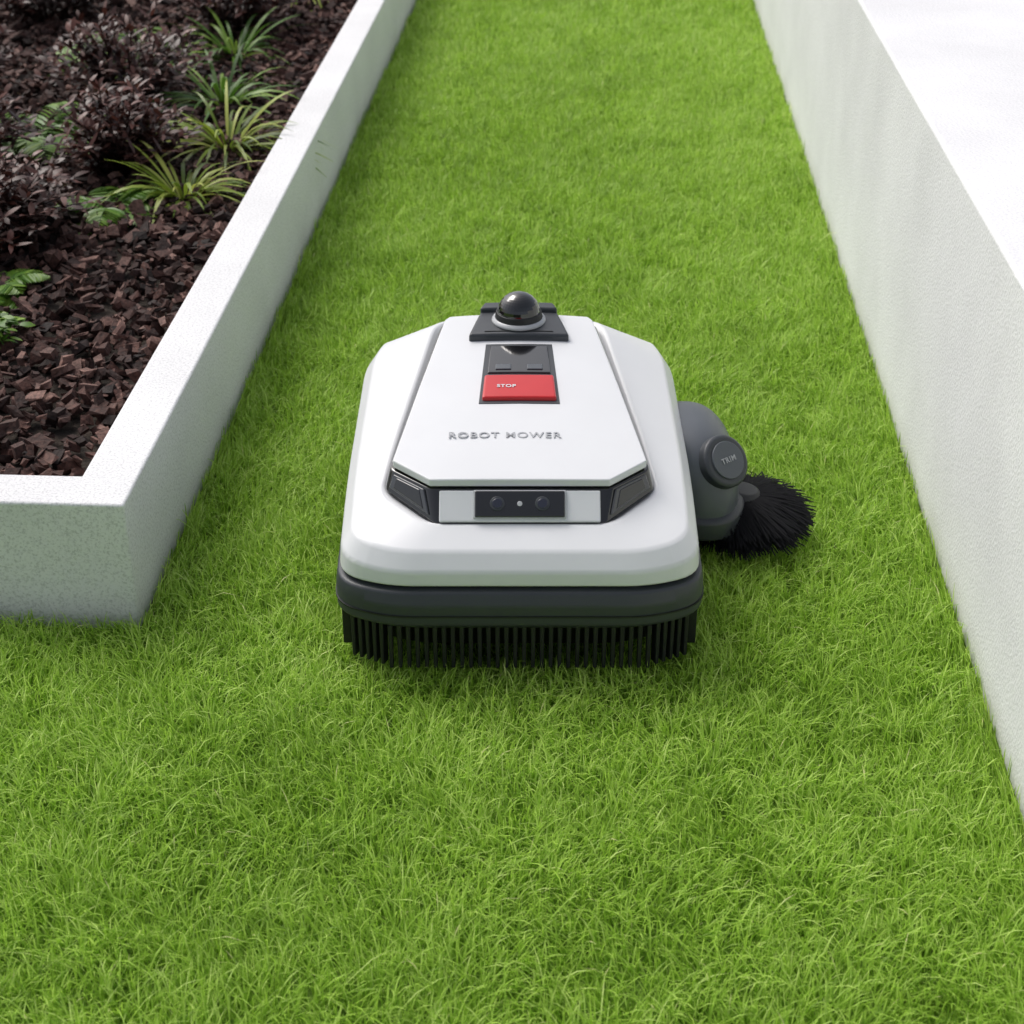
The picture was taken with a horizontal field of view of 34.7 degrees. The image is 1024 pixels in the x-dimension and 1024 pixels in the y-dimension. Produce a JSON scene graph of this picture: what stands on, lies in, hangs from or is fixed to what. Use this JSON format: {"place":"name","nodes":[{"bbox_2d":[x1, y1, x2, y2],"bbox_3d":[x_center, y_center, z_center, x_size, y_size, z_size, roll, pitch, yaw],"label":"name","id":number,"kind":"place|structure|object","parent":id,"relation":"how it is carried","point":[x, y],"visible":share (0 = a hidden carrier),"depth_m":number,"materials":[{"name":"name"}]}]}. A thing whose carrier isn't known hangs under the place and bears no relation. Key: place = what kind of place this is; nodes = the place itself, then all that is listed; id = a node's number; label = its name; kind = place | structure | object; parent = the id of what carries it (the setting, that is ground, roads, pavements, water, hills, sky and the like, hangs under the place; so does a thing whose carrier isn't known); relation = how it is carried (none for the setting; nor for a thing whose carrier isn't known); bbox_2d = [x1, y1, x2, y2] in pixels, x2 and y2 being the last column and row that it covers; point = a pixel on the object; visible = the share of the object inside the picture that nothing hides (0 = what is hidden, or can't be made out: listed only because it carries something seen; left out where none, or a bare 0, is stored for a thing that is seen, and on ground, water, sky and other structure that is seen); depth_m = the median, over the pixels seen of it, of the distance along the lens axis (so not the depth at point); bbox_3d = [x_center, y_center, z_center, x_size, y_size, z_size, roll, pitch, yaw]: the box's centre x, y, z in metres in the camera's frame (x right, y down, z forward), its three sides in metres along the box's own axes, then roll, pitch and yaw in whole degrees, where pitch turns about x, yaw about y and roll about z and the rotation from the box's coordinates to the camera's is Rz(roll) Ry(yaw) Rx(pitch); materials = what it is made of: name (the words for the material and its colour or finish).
{"place":"outdoors","nodes":[
{"label":"outdoors","id":0,"kind":"place"},
{"bbox_2d":[390,475,428,514],"bbox_3d":[-0.121,-0.021,1.910,0.049,0.026,0.054,0,30,0],"label":"headlight","id":1,"kind":"object","parent":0,"point":[411,493],"depth_m":1.91},
{"bbox_2d":[0,0,1023,1023],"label":"ground","id":2,"kind":"structure","parent":0,"point":[651,933],"depth_m":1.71,"materials":[{"name":"green plant"}]},
{"bbox_2d":[0,0,416,628],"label":"concrete planter","id":3,"kind":"object","parent":2,"relation":"on","point":[98,538],"visible":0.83,"depth_m":2.32,"materials":[{"name":"concrete"}]},
{"bbox_2d":[0,83,41,157],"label":"purple shrub","id":4,"kind":"object","parent":3,"relation":"in","point":[7,127],"visible":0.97,"depth_m":3.08,"materials":[{"name":"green plant"}]},
{"bbox_2d":[0,268,51,312],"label":"fern plant","id":5,"kind":"object","parent":3,"relation":"in","point":[18,276],"visible":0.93,"depth_m":2.60,"materials":[{"name":"green plant"}]},
{"bbox_2d":[0,0,92,23],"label":"purple shrub","id":6,"kind":"object","parent":3,"relation":"in","point":[32,8],"visible":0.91,"depth_m":4.13,"materials":[{"name":"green plant"}]},
{"bbox_2d":[0,0,357,476],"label":"bark mulch","id":7,"kind":"object","parent":3,"relation":"in","point":[69,373],"visible":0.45,"depth_m":2.79,"materials":[{"name":"brown wood"}]},
{"bbox_2d":[0,23,32,66],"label":"purple shrub","id":8,"kind":"object","parent":7,"relation":"on","point":[3,30],"visible":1,"depth_m":3.50,"materials":[{"name":"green plant"}]},
{"bbox_2d":[0,311,34,348],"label":"groundcover plant","id":9,"kind":"object","parent":7,"relation":"on","point":[7,321],"visible":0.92,"depth_m":2.44,"materials":[{"name":"green plant"}]},
{"bbox_2d":[0,146,103,253],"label":"purple shrub","id":10,"kind":"object","parent":7,"relation":"on","point":[24,199],"visible":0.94,"depth_m":2.75,"materials":[{"name":"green plant"}]},
{"bbox_2d":[0,101,104,163],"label":"fern plant","id":11,"kind":"object","parent":7,"relation":"on","point":[25,145],"visible":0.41,"depth_m":3.27,"materials":[{"name":"green plant"}]},
{"bbox_2d":[54,186,165,234],"bbox_3d":[-0.724,-0.542,2.939,0.205,0.055,0.223,1,30,3],"label":"fern plant","id":12,"kind":"object","parent":7,"relation":"on","point":[128,199],"visible":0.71,"depth_m":2.93,"materials":[{"name":"green plant"}]},
{"bbox_2d":[40,74,203,181],"bbox_3d":[-0.735,-0.722,3.097,0.297,0.199,0.322,-12,32,-19],"label":"purple shrub","id":13,"kind":"object","parent":7,"relation":"on","point":[127,121],"visible":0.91,"depth_m":3.06,"materials":[{"name":"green plant"}]},
{"bbox_2d":[34,0,212,105],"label":"purple shrub","id":14,"kind":"object","parent":7,"relation":"on","point":[109,67],"visible":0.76,"depth_m":3.44,"materials":[{"name":"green plant"}]},
{"bbox_2d":[47,27,205,76],"bbox_3d":[-0.901,-1.064,3.823,0.383,0.080,0.376,1,30,3],"label":"fern plant","id":15,"kind":"object","parent":7,"relation":"on","point":[64,50],"visible":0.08,"depth_m":3.84,"materials":[{"name":"green plant"}]},
{"bbox_2d":[158,0,307,37],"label":"plant","id":16,"kind":"object","parent":7,"relation":"on","point":[235,14],"visible":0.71,"depth_m":4.01,"materials":[{"name":"green plant"}]},
{"bbox_2d":[101,140,267,223],"bbox_3d":[-0.580,-0.588,3.012,0.364,0.167,0.330,1,30,3],"label":"sedge plant","id":17,"kind":"object","parent":3,"relation":"in","point":[191,179],"visible":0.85,"depth_m":3.00,"materials":[{"name":"green plant"}]},
{"bbox_2d":[146,43,299,121],"bbox_3d":[-0.641,-0.885,3.521,0.384,0.180,0.416,-10,32,-17],"label":"sedge plant","id":18,"kind":"object","parent":3,"relation":"in","point":[233,89],"visible":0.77,"depth_m":3.50,"materials":[{"name":"green plant"}]},
{"bbox_2d":[155,6,319,68],"bbox_3d":[-0.665,-1.098,3.880,0.412,0.186,0.443,1,30,3],"label":"sedge plant","id":19,"kind":"object","parent":3,"relation":"in","point":[228,49],"visible":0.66,"depth_m":3.87,"materials":[{"name":"green plant"}]},
{"bbox_2d":[151,79,333,176],"bbox_3d":[-0.574,-0.741,3.243,0.408,0.188,0.378,-26,39,-37],"label":"sedge plant","id":20,"kind":"object","parent":3,"relation":"in","point":[210,130],"visible":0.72,"depth_m":3.25,"materials":[{"name":"green plant"}]},
{"bbox_2d":[291,0,328,13],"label":"sedge plant","id":21,"kind":"object","parent":3,"relation":"in","point":[308,3],"visible":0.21,"depth_m":4.27,"materials":[{"name":"green plant"}]},
{"bbox_2d":[699,470,816,560],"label":"brush bristles","id":22,"kind":"object","parent":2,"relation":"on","point":[777,515],"visible":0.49,"depth_m":2.13},
{"bbox_2d":[754,0,1023,819],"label":"white garden wall","id":23,"kind":"structure","parent":2,"relation":"on","point":[908,119],"depth_m":2.31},
{"bbox_3d":[0.009,0.002,2.159,0.388,0.043,0.556,0,30,0],"label":"chassis","id":24,"kind":"object","parent":2,"relation":"on","visible":0},
{"bbox_2d":[336,524,702,627],"bbox_3d":[0.009,-0.035,2.135,0.438,0.056,0.610,0,30,0],"label":"bumper","id":25,"kind":"object","parent":24,"relation":"on","point":[519,600],"visible":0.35,"depth_m":1.87,"materials":[{"name":"grey plastic"}]},
{"bbox_2d":[340,321,698,585],"bbox_3d":[0.009,-0.109,2.095,0.426,0.114,0.592,0,30,0],"label":"body shell","id":26,"kind":"object","parent":25,"relation":"on","point":[388,538],"visible":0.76,"depth_m":1.89,"materials":[{"name":"white plastic"}]},
{"bbox_2d":[386,326,652,523],"bbox_3d":[0.009,-0.128,2.065,0.317,0.068,0.449,0,30,0],"label":"cover frame","id":27,"kind":"object","parent":26,"relation":"on","point":[606,495],"visible":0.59,"depth_m":1.90,"materials":[{"name":"black plastic"}]},
{"bbox_2d":[393,315,646,485],"bbox_3d":[0.009,-0.148,2.051,0.298,0.050,0.388,0,30,0],"label":"top cover","id":28,"kind":"object","parent":27,"relation":"on","point":[588,419],"visible":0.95,"depth_m":1.98,"materials":[{"name":"white plastic"}]},
{"bbox_2d":[449,432,560,437],"bbox_3d":[-0.008,-0.092,1.959,0.134,0.001,0.012,0,37,0],"label":"lettering","id":29,"kind":"object","parent":28,"relation":"on","point":[507,434],"visible":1,"depth_m":1.96},
{"bbox_2d":[480,302,556,312],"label":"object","id":30,"kind":"object","parent":28,"relation":"on","point":[493,307],"visible":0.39,"depth_m":2.19,"materials":[{"name":"grey plastic"}]},
{"bbox_2d":[469,312,568,341],"bbox_3d":[0.009,-0.246,2.172,0.130,0.020,0.072,0,30,0],"label":"dome pad","id":31,"kind":"object","parent":28,"relation":"on","point":[484,323],"visible":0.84,"depth_m":2.14,"materials":[{"name":"grey plastic"}]},
{"bbox_2d":[495,308,542,325],"bbox_3d":[0.009,-0.262,2.167,0.063,0.010,0.063,0,30,0],"label":"dome base","id":32,"kind":"object","parent":31,"relation":"on","point":[518,322],"visible":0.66,"depth_m":2.15,"materials":[{"name":"black plastic"}]},
{"bbox_2d":[497,291,539,318],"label":"camera dome","id":33,"kind":"structure","parent":32,"relation":"on","point":[518,305],"depth_m":2.14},
{"bbox_2d":[492,313,545,330],"bbox_3d":[0.009,-0.257,2.171,0.072,0.006,0.072,0,30,0],"label":"dome ring","id":34,"kind":"object","parent":31,"relation":"on","point":[540,323],"visible":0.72,"depth_m":2.15,"materials":[{"name":"silver metal"}]},
{"bbox_2d":[485,330,552,331],"bbox_3d":[0.009,-0.231,2.147,0.090,0.016,0.002,0,30,0],"label":"pad rib","id":35,"kind":"object","parent":28,"relation":"on","point":[527,330],"visible":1,"depth_m":2.14,"materials":[{"name":"black plastic"}]},
{"bbox_2d":[479,344,559,403],"bbox_3d":[0.009,-0.174,2.076,0.100,0.019,0.146,0,30,0],"label":"panel surround","id":36,"kind":"object","parent":28,"relation":"on","point":[486,363],"visible":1,"depth_m":2.07,"materials":[{"name":"grey plastic"}]},
{"bbox_2d":[482,375,555,400],"bbox_3d":[0.009,-0.153,2.042,0.092,0.015,0.054,0,30,0],"label":"stop button","id":37,"kind":"object","parent":36,"relation":"on","point":[535,387],"visible":1,"depth_m":2.03,"materials":[{"name":"red plastic"}]},
{"bbox_2d":[497,384,515,386],"bbox_3d":[-0.007,-0.157,2.037,0.024,0.001,0.007,0,40,0],"label":"stop lettering","id":38,"kind":"object","parent":37,"relation":"on","point":[498,385],"visible":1,"depth_m":2.04},
{"bbox_2d":[488,346,550,373],"bbox_3d":[0.009,-0.194,2.101,0.080,0.013,0.068,0,30,0],"label":"display","id":39,"kind":"object","parent":36,"relation":"on","point":[518,358],"visible":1,"depth_m":2.10,"materials":[{"name":"black glass"}]},
{"bbox_2d":[495,364,510,369],"bbox_3d":[-0.011,-0.181,2.082,0.020,0.010,0.012,0,30,0],"label":"display key","id":40,"kind":"object","parent":39,"relation":"on","point":[502,366],"visible":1,"depth_m":2.08,"materials":[{"name":"grey plastic"}]},
{"bbox_2d":[527,364,542,369],"bbox_3d":[0.029,-0.181,2.082,0.020,0.010,0.012,0,30,0],"label":"display key","id":41,"kind":"object","parent":39,"relation":"on","point":[534,366],"visible":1,"depth_m":2.08,"materials":[{"name":"grey plastic"}]},
{"bbox_2d":[439,491,600,522],"bbox_3d":[0.009,-0.006,1.892,0.186,0.031,0.030,0,30,0],"label":"front panel","id":42,"kind":"object","parent":27,"relation":"attached to","point":[457,506],"visible":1,"depth_m":1.89,"materials":[{"name":"white plastic"}]},
{"bbox_2d":[473,490,566,518],"bbox_3d":[0.009,-0.008,1.888,0.108,0.027,0.026,0,30,0],"label":"sensor frame","id":43,"kind":"object","parent":42,"relation":"on","point":[565,517],"visible":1,"depth_m":1.88,"materials":[{"name":"black plastic"}]},
{"bbox_2d":[490,496,504,510],"bbox_3d":[-0.017,-0.010,1.883,0.017,0.013,0.013,0,30,0],"label":"lens ring","id":44,"kind":"object","parent":43,"relation":"on","point":[497,509],"visible":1,"depth_m":1.88,"materials":[{"name":"grey plastic"}]},
{"bbox_2d":[492,498,501,507],"bbox_3d":[-0.017,-0.010,1.882,0.012,0.009,0.009,0,30,0],"label":"lens","id":45,"kind":"object","parent":44,"relation":"on","point":[496,502],"visible":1,"depth_m":1.88,"materials":[{"name":"black glass"}]},
{"bbox_2d":[475,491,564,516],"bbox_3d":[0.009,-0.009,1.886,0.104,0.025,0.024,0,30,0],"label":"sensor window","id":46,"kind":"structure","parent":43,"relation":"in","point":[527,508],"depth_m":1.88,"materials":[{"name":"black plastic"}]},
{"bbox_2d":[535,496,549,510],"bbox_3d":[0.035,-0.010,1.883,0.017,0.013,0.013,0,30,0],"label":"lens ring","id":47,"kind":"object","parent":43,"relation":"on","point":[542,509],"visible":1,"depth_m":1.88,"materials":[{"name":"grey plastic"}]},
{"bbox_2d":[537,498,547,507],"bbox_3d":[0.035,-0.010,1.882,0.012,0.009,0.009,0,30,0],"label":"lens","id":48,"kind":"object","parent":47,"relation":"on","point":[542,502],"visible":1,"depth_m":1.88,"materials":[{"name":"black glass"}]},
{"bbox_2d":[610,475,649,514],"bbox_3d":[0.137,-0.020,1.910,0.049,0.026,0.054,0,30,0],"label":"headlight","id":49,"kind":"object","parent":27,"relation":"in","point":[628,492],"depth_m":1.91},
{"bbox_2d":[336,584,703,617],"bbox_3d":[0.009,-0.032,2.137,0.440,0.002,0.612,0,30,0],"label":"bumper line","id":50,"kind":"object","parent":25,"relation":"attached to","point":[644,616],"visible":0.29,"depth_m":1.87,"materials":[{"name":"black rubber"}]},
{"bbox_2d":[342,609,696,667],"bbox_3d":[0.009,0.104,1.998,0.420,0.060,0.214,0,30,0],"label":"guard comb","id":51,"kind":"object","parent":24,"relation":"on","point":[370,639],"visible":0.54,"depth_m":1.91,"materials":[{"name":"black plastic"}]},
{"bbox_2d":[677,401,738,518],"bbox_3d":[0.245,-0.054,2.168,0.106,0.152,0.178,0,30,0],"label":"trimmer housing","id":52,"kind":"object","parent":24,"relation":"on","point":[701,424],"visible":0.41,"depth_m":2.10,"materials":[{"name":"grey plastic"}]},
{"bbox_2d":[696,494,743,540],"bbox_3d":[0.249,-0.018,2.181,0.116,0.040,0.180,0,30,0],"label":"trimmer skirt","id":53,"kind":"object","parent":52,"relation":"attached to","point":[715,529],"visible":0.25,"depth_m":2.11,"materials":[{"name":"grey plastic"}]},
{"bbox_2d":[699,435,746,488],"bbox_3d":[0.270,-0.064,2.101,0.068,0.064,0.064,0,30,0],"label":"trimmer cap","id":54,"kind":"object","parent":52,"relation":"attached to","point":[712,476],"visible":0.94,"depth_m":2.08,"materials":[{"name":"black plastic"}]},
{"bbox_2d":[712,441,743,478],"bbox_3d":[0.275,-0.066,2.091,0.044,0.042,0.041,0,30,0],"label":"trimmer cap badge","id":55,"kind":"object","parent":54,"relation":"on","point":[731,469],"visible":1,"depth_m":2.09,"materials":[{"name":"grey plastic"}]},
{"bbox_2d":[721,454,735,463],"bbox_3d":[0.276,-0.067,2.089,0.024,0.007,0.004,-22,3,-39],"label":"trimmer lettering","id":56,"kind":"object","parent":55,"relation":"on","point":[733,457],"visible":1,"depth_m":2.09},
{"bbox_2d":[739,482,759,501],"bbox_3d":[0.305,-0.021,2.177,0.070,0.029,0.070,0,30,0],"label":"brush hub","id":57,"kind":"object","parent":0,"point":[748,492],"visible":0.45,"depth_m":2.17,"materials":[{"name":"grey plastic"}]}
]}

